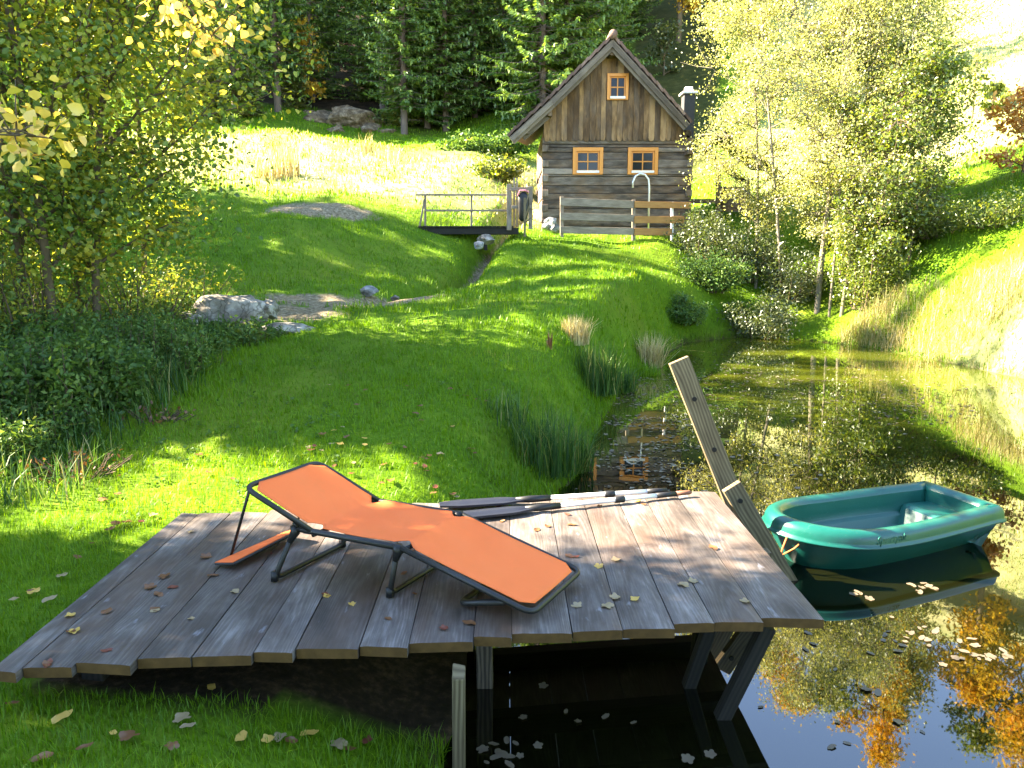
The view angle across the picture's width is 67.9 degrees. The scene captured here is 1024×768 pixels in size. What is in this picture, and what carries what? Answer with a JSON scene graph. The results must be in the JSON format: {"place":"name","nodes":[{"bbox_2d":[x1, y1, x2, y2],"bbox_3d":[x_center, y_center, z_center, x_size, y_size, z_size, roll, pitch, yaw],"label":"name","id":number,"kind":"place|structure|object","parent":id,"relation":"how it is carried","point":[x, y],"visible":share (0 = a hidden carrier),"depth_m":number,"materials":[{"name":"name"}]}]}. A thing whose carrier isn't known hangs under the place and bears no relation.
{"place":"outdoors","nodes":[
{"label":"outdoors","id":0,"kind":"place"},
{"bbox_2d":[0,0,1023,767],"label":"ground","id":1,"kind":"structure","parent":0,"point":[412,692],"depth_m":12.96,"materials":[{"name":"plant"}]},
{"bbox_2d":[0,198,74,322],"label":"hazel scrub","id":2,"kind":"object","parent":1,"relation":"on","point":[14,273],"visible":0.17,"depth_m":11.23,"materials":[{"name":"green plant"}]},
{"bbox_2d":[0,389,105,470],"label":"nettle bush","id":3,"kind":"object","parent":1,"relation":"on","point":[33,440],"visible":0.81,"depth_m":6.70,"materials":[{"name":"green plant"}]},
{"bbox_2d":[0,225,132,342],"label":"hazel scrub","id":4,"kind":"object","parent":1,"relation":"on","point":[11,297],"visible":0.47,"depth_m":9.14,"materials":[{"name":"green plant"}]},
{"bbox_2d":[0,294,147,358],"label":"nettle bush","id":5,"kind":"object","parent":1,"relation":"on","point":[71,325],"visible":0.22,"depth_m":8.84,"materials":[{"name":"green plant"}]},
{"bbox_2d":[0,314,153,425],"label":"nettle bush","id":6,"kind":"object","parent":1,"relation":"on","point":[35,371],"visible":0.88,"depth_m":7.33,"materials":[{"name":"green plant"}]},
{"bbox_2d":[0,448,153,485],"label":"dead brushwood","id":7,"kind":"object","parent":1,"relation":"on","point":[101,468],"visible":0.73,"depth_m":6.11,"materials":[{"name":"brown plant"}]},
{"bbox_2d":[20,338,174,408],"bbox_3d":[-4.350,-0.160,7.901,1.441,0.685,1.448,0,10,0],"label":"nettle bush","id":8,"kind":"object","parent":1,"relation":"on","point":[150,363],"visible":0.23,"depth_m":7.69,"materials":[{"name":"green plant"}]},
{"bbox_2d":[0,0,229,311],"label":"tree","id":9,"kind":"object","parent":1,"relation":"on","point":[78,273],"visible":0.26,"depth_m":9.85,"materials":[{"name":"green plant"}]},
{"bbox_2d":[0,284,251,510],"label":"undergrowth","id":10,"kind":"object","parent":1,"relation":"on","point":[21,468],"visible":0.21,"depth_m":6.90,"materials":[{"name":"plant"}]},
{"bbox_2d":[26,223,230,327],"bbox_3d":[-5.362,-1.369,10.444,2.033,1.716,2.274,8,13,37],"label":"hazel scrub","id":11,"kind":"object","parent":1,"relation":"on","point":[116,294],"visible":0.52,"depth_m":10.29,"materials":[{"name":"green plant"}]},
{"bbox_2d":[76,302,190,343],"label":"nettle bush","id":12,"kind":"object","parent":1,"relation":"on","point":[142,315],"visible":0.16,"depth_m":9.74,"materials":[{"name":"green plant"}]},
{"bbox_2d":[1,0,268,296],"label":"tree","id":13,"kind":"object","parent":1,"relation":"on","point":[159,206],"visible":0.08,"depth_m":11.79,"materials":[{"name":"green plant"}]},
{"bbox_2d":[65,303,232,379],"bbox_3d":[-4.216,-0.495,8.807,1.777,0.880,1.560,0,10,0],"label":"nettle bush","id":14,"kind":"object","parent":1,"relation":"on","point":[156,336],"visible":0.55,"depth_m":8.69,"materials":[{"name":"green plant"}]},
{"bbox_2d":[0,0,306,324],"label":"tree","id":15,"kind":"object","parent":1,"relation":"on","point":[42,240],"visible":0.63,"depth_m":8.79,"materials":[{"name":"green plant"}]},
{"bbox_2d":[110,400,198,424],"bbox_3d":[-3.576,0.298,7.445,0.817,0.250,0.799,-7,12,-33],"label":"dead brushwood","id":16,"kind":"object","parent":1,"relation":"on","point":[163,417],"visible":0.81,"depth_m":7.42,"materials":[{"name":"brown plant"}]},
{"bbox_2d":[0,0,328,317],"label":"tree","id":17,"kind":"object","parent":1,"relation":"on","point":[18,242],"visible":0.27,"depth_m":9.44,"materials":[{"name":"green plant"}]},
{"bbox_2d":[132,278,203,325],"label":"nettle bush","id":18,"kind":"object","parent":1,"relation":"on","point":[177,305],"visible":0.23,"depth_m":11.42,"materials":[{"name":"green plant"}]},
{"bbox_2d":[126,0,234,120],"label":"spruce tree","id":19,"kind":"object","parent":1,"relation":"on","point":[166,71],"visible":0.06,"depth_m":38.27,"materials":[{"name":"green plant"}]},
{"bbox_2d":[107,246,256,317],"bbox_3d":[-5.277,-1.631,12.108,2.356,1.314,2.280,0,10,0],"label":"hazel scrub","id":20,"kind":"object","parent":1,"relation":"on","point":[177,279],"visible":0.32,"depth_m":12.15,"materials":[{"name":"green plant"}]},
{"bbox_2d":[0,0,364,323],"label":"tree","id":21,"kind":"object","parent":1,"relation":"on","point":[115,50],"visible":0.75,"depth_m":9.28,"materials":[{"name":"green plant"}]},
{"bbox_2d":[148,324,246,355],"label":"nettle bush","id":22,"kind":"object","parent":1,"relation":"on","point":[229,340],"visible":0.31,"depth_m":9.87,"materials":[{"name":"green plant"}]},
{"bbox_2d":[188,8,238,124],"bbox_3d":[-14.997,-15.630,37.883,2.466,5.782,2.598,-3,11,-16],"label":"spruce tree","id":23,"kind":"object","parent":1,"relation":"on","point":[211,76],"visible":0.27,"depth_m":37.74,"materials":[{"name":"green plant"}]},
{"bbox_2d":[191,294,268,323],"bbox_3d":[-4.287,-1.135,11.558,1.157,0.462,0.686,-1,10,-5],"label":"boulder","id":24,"kind":"object","parent":1,"relation":"on","point":[243,307],"visible":0.74,"depth_m":11.33,"materials":[{"name":"stone"}]},
{"bbox_2d":[191,0,284,112],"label":"spruce tree","id":25,"kind":"object","parent":1,"relation":"on","point":[255,53],"visible":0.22,"depth_m":40.29,"materials":[{"name":"green plant"}]},
{"bbox_2d":[192,314,287,346],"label":"nettle bush","id":26,"kind":"object","parent":1,"relation":"on","point":[251,333],"visible":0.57,"depth_m":10.50,"materials":[{"name":"green plant"}]},
{"bbox_2d":[232,42,268,118],"bbox_3d":[-13.755,-15.972,39.818,1.850,4.336,1.948,5,11,24],"label":"spruce tree","id":27,"kind":"object","parent":1,"relation":"on","point":[246,114],"visible":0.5,"depth_m":39.74,"materials":[{"name":"green plant"}]},
{"bbox_2d":[245,152,282,178],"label":"dry tuft","id":28,"kind":"object","parent":1,"relation":"on","point":[262,174],"visible":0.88,"depth_m":25.45,"materials":[{"name":"plant"}]},
{"bbox_2d":[8,354,528,514],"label":"lawn weeds","id":29,"kind":"object","parent":1,"relation":"on","point":[181,460],"visible":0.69,"depth_m":6.74,"materials":[{"name":"green plant"}]},
{"bbox_2d":[236,0,327,111],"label":"spruce tree","id":30,"kind":"object","parent":1,"relation":"on","point":[287,14],"visible":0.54,"depth_m":42.01,"materials":[{"name":"green plant"}]},
{"bbox_2d":[260,129,304,177],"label":"dry tuft","id":31,"kind":"object","parent":1,"relation":"on","point":[290,171],"visible":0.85,"depth_m":25.89,"materials":[{"name":"plant"}]},
{"bbox_2d":[260,322,315,333],"bbox_3d":[-3.254,-0.803,11.042,0.843,0.179,0.344,1,12,-21],"label":"boulder","id":32,"kind":"object","parent":1,"relation":"on","point":[292,327],"visible":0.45,"depth_m":10.99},
{"bbox_2d":[280,20,312,108],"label":"spruce tree","id":33,"kind":"object","parent":1,"relation":"on","point":[297,86],"visible":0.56,"depth_m":43.44,"materials":[{"name":"green plant"}]},
{"bbox_2d":[278,15,328,102],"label":"yellow shrub","id":34,"kind":"object","parent":1,"relation":"on","point":[311,91],"visible":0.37,"depth_m":44.35,"materials":[{"name":"brown plant"}]},
{"bbox_2d":[263,0,357,99],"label":"spruce tree","id":35,"kind":"object","parent":1,"relation":"on","point":[323,21],"visible":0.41,"depth_m":46.76,"materials":[{"name":"green plant"}]},
{"bbox_2d":[303,109,330,122],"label":"sandy rock","id":36,"kind":"object","parent":1,"relation":"on","point":[320,116],"visible":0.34,"depth_m":42.15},
{"bbox_2d":[303,0,360,58],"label":"spruce tree","id":37,"kind":"object","parent":1,"relation":"on","point":[328,42],"visible":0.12,"depth_m":54.31,"materials":[{"name":"green plant"}]},
{"bbox_2d":[326,105,384,128],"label":"sandy rock","id":38,"kind":"object","parent":1,"relation":"on","point":[348,115],"visible":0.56,"depth_m":41.63,"materials":[{"name":"stone"}]},
{"bbox_2d":[334,0,398,108],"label":"spruce tree","id":39,"kind":"object","parent":1,"relation":"on","point":[369,6],"visible":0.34,"depth_m":43.66,"materials":[{"name":"green plant"}]},
{"bbox_2d":[345,6,387,101],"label":"spruce tree","id":40,"kind":"object","parent":1,"relation":"on","point":[362,88],"visible":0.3,"depth_m":46.99,"materials":[{"name":"green plant"}]},
{"bbox_2d":[366,105,423,125],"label":"green shrub","id":41,"kind":"object","parent":1,"relation":"on","point":[394,122],"visible":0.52,"depth_m":41.58,"materials":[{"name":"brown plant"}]},
{"bbox_2d":[350,0,447,134],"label":"spruce tree","id":42,"kind":"object","parent":1,"relation":"on","point":[395,22],"visible":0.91,"depth_m":39.64,"materials":[{"name":"green plant"}]},
{"bbox_2d":[0,491,823,719],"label":"bathing deck","id":43,"kind":"structure","parent":1,"relation":"on","point":[660,548],"depth_m":3.74,"materials":[{"name":"grey wood"}]},
{"bbox_2d":[214,461,579,613],"bbox_3d":[-0.621,0.756,3.953,1.889,0.490,0.642,4,11,22],"label":"sun lounger","id":44,"kind":"object","parent":43,"relation":"on","point":[328,498],"visible":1,"depth_m":3.89,"materials":[{"name":"orange fabric"}]},
{"bbox_2d":[439,488,667,507],"bbox_3d":[0.298,0.762,5.117,1.573,0.048,0.124,-2,10,-11],"label":"oar","id":45,"kind":"object","parent":43,"relation":"on","point":[478,502],"visible":0.97,"depth_m":5.07,"materials":[{"name":"black plastic"}]},
{"bbox_2d":[463,490,691,518],"bbox_3d":[0.413,0.788,5.002,1.715,0.048,0.124,-3,11,-16],"label":"oar","id":46,"kind":"object","parent":43,"relation":"on","point":[495,512],"visible":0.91,"depth_m":4.95,"materials":[{"name":"black plastic"}]},
{"bbox_2d":[363,0,483,127],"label":"spruce tree","id":47,"kind":"object","parent":1,"relation":"on","point":[430,120],"visible":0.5,"depth_m":40.61,"materials":[{"name":"green plant"}]},
{"bbox_2d":[403,0,492,130],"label":"spruce tree","id":48,"kind":"object","parent":1,"relation":"on","point":[446,53],"visible":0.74,"depth_m":40.58,"materials":[{"name":"green plant"}]},
{"bbox_2d":[452,663,465,767],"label":"wooden stake","id":49,"kind":"object","parent":1,"relation":"on","point":[458,722],"visible":1,"depth_m":3.29,"materials":[{"name":"grey wood"}]},
{"bbox_2d":[415,194,518,249],"bbox_3d":[-1.296,-4.692,22.143,2.974,1.575,1.150,0,10,0],"label":"footbridge","id":50,"kind":"object","parent":1,"relation":"on","point":[490,230],"visible":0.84,"depth_m":21.65,"materials":[{"name":"brown wood"}]},
{"bbox_2d":[507,178,532,236],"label":"wooden gate","id":51,"kind":"structure","parent":50,"relation":"attached to","point":[510,189],"depth_m":21.48,"materials":[{"name":"grey wood"}]},
{"bbox_2d":[419,0,521,117],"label":"spruce tree","id":52,"kind":"object","parent":1,"relation":"on","point":[474,110],"visible":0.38,"depth_m":42.86,"materials":[{"name":"green plant"}]},
{"bbox_2d":[426,127,539,155],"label":"green shrub","id":53,"kind":"object","parent":1,"relation":"on","point":[469,141],"visible":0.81,"depth_m":34.33,"materials":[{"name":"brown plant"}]},
{"bbox_2d":[466,149,533,181],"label":"green shrub","id":54,"kind":"object","parent":1,"relation":"on","point":[505,170],"visible":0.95,"depth_m":27.75,"materials":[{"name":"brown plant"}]},
{"bbox_2d":[468,0,534,103],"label":"spruce tree","id":55,"kind":"object","parent":1,"relation":"on","point":[505,77],"visible":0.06,"depth_m":45.15,"materials":[{"name":"green plant"}]},
{"bbox_2d":[470,380,538,427],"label":"rush clump","id":56,"kind":"object","parent":1,"relation":"on","point":[505,410],"visible":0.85,"depth_m":7.75,"materials":[{"name":"plant"}]},
{"bbox_2d":[22,0,1023,374],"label":"dry grass","id":57,"kind":"structure","parent":1,"relation":"on","point":[432,162],"depth_m":28.19,"materials":[{"name":"plant"}]},
{"bbox_2d":[463,0,606,133],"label":"spruce tree","id":58,"kind":"object","parent":1,"relation":"on","point":[547,52],"visible":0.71,"depth_m":38.05,"materials":[{"name":"green plant"}]},
{"bbox_2d":[480,396,611,479],"bbox_3d":[0.242,0.482,7.656,1.509,0.768,1.328,8,13,37],"label":"rush clump","id":59,"kind":"object","parent":1,"relation":"on","point":[554,449],"visible":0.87,"depth_m":7.46,"materials":[{"name":"plant"}]},
{"bbox_2d":[499,0,632,111],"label":"spruce tree","id":60,"kind":"object","parent":1,"relation":"on","point":[595,5],"visible":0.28,"depth_m":38.92,"materials":[{"name":"green plant"}]},
{"bbox_2d":[550,312,600,345],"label":"dry tuft","id":61,"kind":"object","parent":1,"relation":"on","point":[575,333],"visible":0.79,"depth_m":11.53,"materials":[{"name":"plant"}]},
{"bbox_2d":[551,420,606,473],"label":"rush clump","id":62,"kind":"object","parent":1,"relation":"on","point":[588,459],"visible":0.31,"depth_m":7.86,"materials":[{"name":"plant"}]},
{"bbox_2d":[565,337,632,396],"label":"rush clump","id":63,"kind":"object","parent":1,"relation":"on","point":[605,373],"visible":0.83,"depth_m":10.99,"materials":[{"name":"plant"}]},
{"bbox_2d":[507,29,697,234],"bbox_3d":[2.910,-7.489,26.000,6.137,6.754,7.411,0,10,0],"label":"log hut","id":64,"kind":"object","parent":1,"relation":"on","point":[609,118],"visible":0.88,"depth_m":22.96,"materials":[{"name":"wood"}]},
{"bbox_2d":[572,147,602,174],"bbox_3d":[2.300,-6.755,23.059,0.920,0.794,0.170,0,10,0],"label":"window","id":65,"kind":"structure","parent":64,"relation":"in","point":[586,160],"depth_m":23.07,"materials":[{"name":"paint"}]},
{"bbox_2d":[606,73,628,99],"bbox_3d":[3.143,-8.837,22.619,0.635,0.748,0.170,0,10,0],"label":"window","id":66,"kind":"structure","parent":64,"relation":"in","point":[617,83],"depth_m":22.63,"materials":[{"name":"paint"}]},
{"bbox_2d":[627,147,658,174],"bbox_3d":[3.965,-6.755,23.059,0.920,0.794,0.170,0,10,0],"label":"window","id":67,"kind":"structure","parent":64,"relation":"in","point":[640,159],"depth_m":23.07,"materials":[{"name":"paint"}]},
{"bbox_2d":[558,0,661,83],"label":"spruce tree","id":68,"kind":"object","parent":1,"relation":"on","point":[610,25],"visible":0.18,"depth_m":41.35,"materials":[{"name":"green plant"}]},
{"bbox_2d":[560,196,690,240],"bbox_3d":[3.259,-4.752,21.931,3.761,1.286,0.135,0,10,0],"label":"paddock fence","id":69,"kind":"object","parent":1,"relation":"on","point":[634,219],"visible":0.91,"depth_m":21.86,"materials":[{"name":"grey wood"}]},
{"bbox_2d":[613,362,663,393],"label":"rush clump","id":70,"kind":"object","parent":1,"relation":"on","point":[629,382],"visible":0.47,"depth_m":12.05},
{"bbox_2d":[618,0,663,38],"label":"spruce tree","id":71,"kind":"object","parent":1,"relation":"on","point":[644,20],"visible":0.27,"depth_m":55.39,"materials":[{"name":"green plant"}]},
{"bbox_2d":[634,331,683,368],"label":"dry tuft","id":72,"kind":"object","parent":1,"relation":"on","point":[653,349],"visible":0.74,"depth_m":14.61,"materials":[{"name":"plant"}]},
{"bbox_2d":[640,17,687,75],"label":"yellow shrub","id":73,"kind":"object","parent":1,"relation":"on","point":[665,43],"visible":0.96,"depth_m":46.79,"materials":[{"name":"brown plant"}]},
{"bbox_2d":[661,0,715,43],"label":"hill tree","id":74,"kind":"object","parent":1,"relation":"on","point":[681,5],"visible":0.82,"depth_m":52.13,"materials":[{"name":"brown plant"}]},
{"bbox_2d":[665,290,713,325],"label":"green shrub","id":75,"kind":"object","parent":1,"relation":"on","point":[683,312],"visible":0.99,"depth_m":18.48,"materials":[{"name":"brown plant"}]},
{"bbox_2d":[662,195,733,261],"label":"willow shrub","id":76,"kind":"object","parent":1,"relation":"on","point":[691,242],"visible":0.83,"depth_m":21.41,"materials":[{"name":"green plant"}]},
{"bbox_2d":[665,245,764,292],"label":"green shrub","id":77,"kind":"object","parent":1,"relation":"on","point":[714,278],"visible":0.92,"depth_m":19.70,"materials":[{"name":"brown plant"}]},
{"bbox_2d":[691,129,778,217],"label":"open shed","id":78,"kind":"structure","parent":1,"relation":"on","point":[728,207],"depth_m":24.43,"materials":[{"name":"brown wood"}]},
{"bbox_2d":[701,211,792,283],"bbox_3d":[6.534,-3.879,21.141,2.540,2.165,2.317,0,10,0],"label":"willow shrub","id":79,"kind":"object","parent":1,"relation":"on","point":[730,242],"visible":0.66,"depth_m":20.85,"materials":[{"name":"green plant"}]},
{"bbox_2d":[675,0,837,288],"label":"birch tree","id":80,"kind":"object","parent":1,"relation":"on","point":[725,161],"visible":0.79,"depth_m":20.43,"materials":[{"name":"yellow plant"}]},
{"bbox_2d":[713,284,808,340],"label":"willow shrub","id":81,"kind":"object","parent":1,"relation":"on","point":[771,316],"visible":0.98,"depth_m":19.14,"materials":[{"name":"green plant"}]},
{"bbox_2d":[671,0,887,299],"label":"birch tree","id":82,"kind":"object","parent":1,"relation":"on","point":[791,196],"visible":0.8,"depth_m":19.74,"materials":[{"name":"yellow plant"}]},
{"bbox_2d":[751,236,841,302],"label":"willow shrub","id":83,"kind":"object","parent":1,"relation":"on","point":[803,291],"visible":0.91,"depth_m":20.29,"materials":[{"name":"green plant"}]},
{"bbox_2d":[752,0,939,316],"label":"birch tree","id":84,"kind":"object","parent":1,"relation":"on","point":[851,63],"visible":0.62,"depth_m":18.62,"materials":[{"name":"green plant"}]},
{"bbox_2d":[814,204,926,309],"bbox_3d":[8.989,-3.179,18.951,2.518,2.651,2.810,0,10,0],"label":"green shrub","id":85,"kind":"object","parent":1,"relation":"on","point":[857,278],"visible":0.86,"depth_m":18.69,"materials":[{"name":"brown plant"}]},
{"bbox_2d":[720,0,1023,313],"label":"birch tree","id":86,"kind":"object","parent":1,"relation":"on","point":[817,305],"visible":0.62,"depth_m":18.75,"materials":[{"name":"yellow plant"}]},
{"bbox_2d":[786,0,962,247],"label":"alder tree","id":87,"kind":"object","parent":1,"relation":"on","point":[865,63],"visible":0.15,"depth_m":19.96,"materials":[{"name":"green plant"}]},
{"bbox_2d":[757,0,1023,316],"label":"birch tree","id":88,"kind":"object","parent":1,"relation":"on","point":[879,162],"visible":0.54,"depth_m":18.13,"materials":[{"name":"green plant"}]},
{"bbox_2d":[851,155,950,256],"bbox_3d":[9.981,-4.702,19.718,2.649,2.801,2.984,5,12,27],"label":"green shrub","id":89,"kind":"object","parent":1,"relation":"on","point":[906,237],"visible":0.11,"depth_m":19.46,"materials":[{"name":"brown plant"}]},
{"bbox_2d":[810,22,1000,314],"bbox_3d":[9.513,-4.936,18.230,4.318,6.888,4.405,0,10,0],"label":"alder tree","id":90,"kind":"object","parent":1,"relation":"on","point":[868,112],"visible":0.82,"depth_m":17.75,"materials":[{"name":"green plant"}]},
{"bbox_2d":[812,255,1023,358],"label":"tall grass","id":91,"kind":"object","parent":1,"relation":"on","point":[902,295],"visible":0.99,"depth_m":16.39,"materials":[{"name":"plant"}]},
{"bbox_2d":[857,43,996,266],"bbox_3d":[9.796,-5.458,18.716,3.241,5.336,3.710,6,12,31],"label":"alder tree","id":92,"kind":"object","parent":1,"relation":"on","point":[935,179],"visible":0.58,"depth_m":18.06,"materials":[{"name":"green plant"}]},
{"bbox_2d":[878,196,985,239],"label":"green shrub","id":93,"kind":"object","parent":1,"relation":"on","point":[935,232],"visible":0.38,"depth_m":18.77,"materials":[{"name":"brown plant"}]},
{"bbox_2d":[895,153,980,196],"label":"green shrub","id":94,"kind":"object","parent":1,"relation":"on","point":[957,179],"visible":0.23,"depth_m":21.58,"materials":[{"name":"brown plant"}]},
{"bbox_2d":[961,50,996,118],"bbox_3d":[17.989,-11.512,29.457,1.226,2.672,1.251,6,12,32],"label":"sapling","id":95,"kind":"object","parent":1,"relation":"on","point":[977,56],"visible":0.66,"depth_m":29.32,"materials":[{"name":"yellow plant"}]},
{"bbox_2d":[936,180,1023,228],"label":"green shrub","id":96,"kind":"object","parent":1,"relation":"on","point":[1004,214],"visible":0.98,"depth_m":17.17,"materials":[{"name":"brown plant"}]},
{"bbox_2d":[974,79,1013,111],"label":"round bush","id":97,"kind":"object","parent":1,"relation":"on","point":[999,86],"visible":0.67,"depth_m":29.28,"materials":[{"name":"green plant"}]},
{"bbox_2d":[975,83,1023,175],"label":"rusty bush","id":98,"kind":"object","parent":1,"relation":"on","point":[1014,114],"visible":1,"depth_m":19.39,"materials":[{"name":"brown plant"}]},
{"bbox_3d":[-5.173,-2.000,3.979,3.485,6.462,3.174,0,10,0],"label":"yellow tree","id":99,"kind":"object","parent":1,"relation":"on","visible":0},
{"bbox_2d":[0,75,110,198],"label":"leafy bough","id":100,"kind":"object","parent":99,"relation":"attached to","point":[11,137],"visible":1,"depth_m":4.00,"materials":[{"name":"yellow plant"}]},
{"bbox_2d":[62,0,298,94],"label":"leafy bough","id":101,"kind":"object","parent":99,"relation":"attached to","point":[170,11],"visible":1,"depth_m":6.14,"materials":[{"name":"yellow plant"}]},
{"bbox_2d":[438,337,1023,767],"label":"pond water","id":102,"kind":"structure","parent":0,"point":[966,713],"depth_m":4.69,"materials":[{"name":"liquid"}]},
{"bbox_2d":[669,356,797,580],"bbox_3d":[1.638,0.927,5.376,1.057,2.216,0.448,0,10,0],"label":"swimming ladder","id":103,"kind":"object","parent":102,"relation":"in","point":[736,499],"visible":0.62,"depth_m":5.39,"materials":[{"name":"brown wood"}]},
{"bbox_2d":[575,341,1015,491],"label":"floating litter","id":104,"kind":"object","parent":102,"relation":"on","point":[672,464],"visible":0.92,"depth_m":10.40,"materials":[{"name":"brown plant"}]},
{"bbox_2d":[762,481,1006,568],"bbox_3d":[2.801,1.145,5.917,1.985,0.492,0.940,-4,11,-21],"label":"rowing boat","id":105,"kind":"object","parent":102,"relation":"on","point":[864,527],"visible":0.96,"depth_m":5.75,"materials":[{"name":"teal plastic"}]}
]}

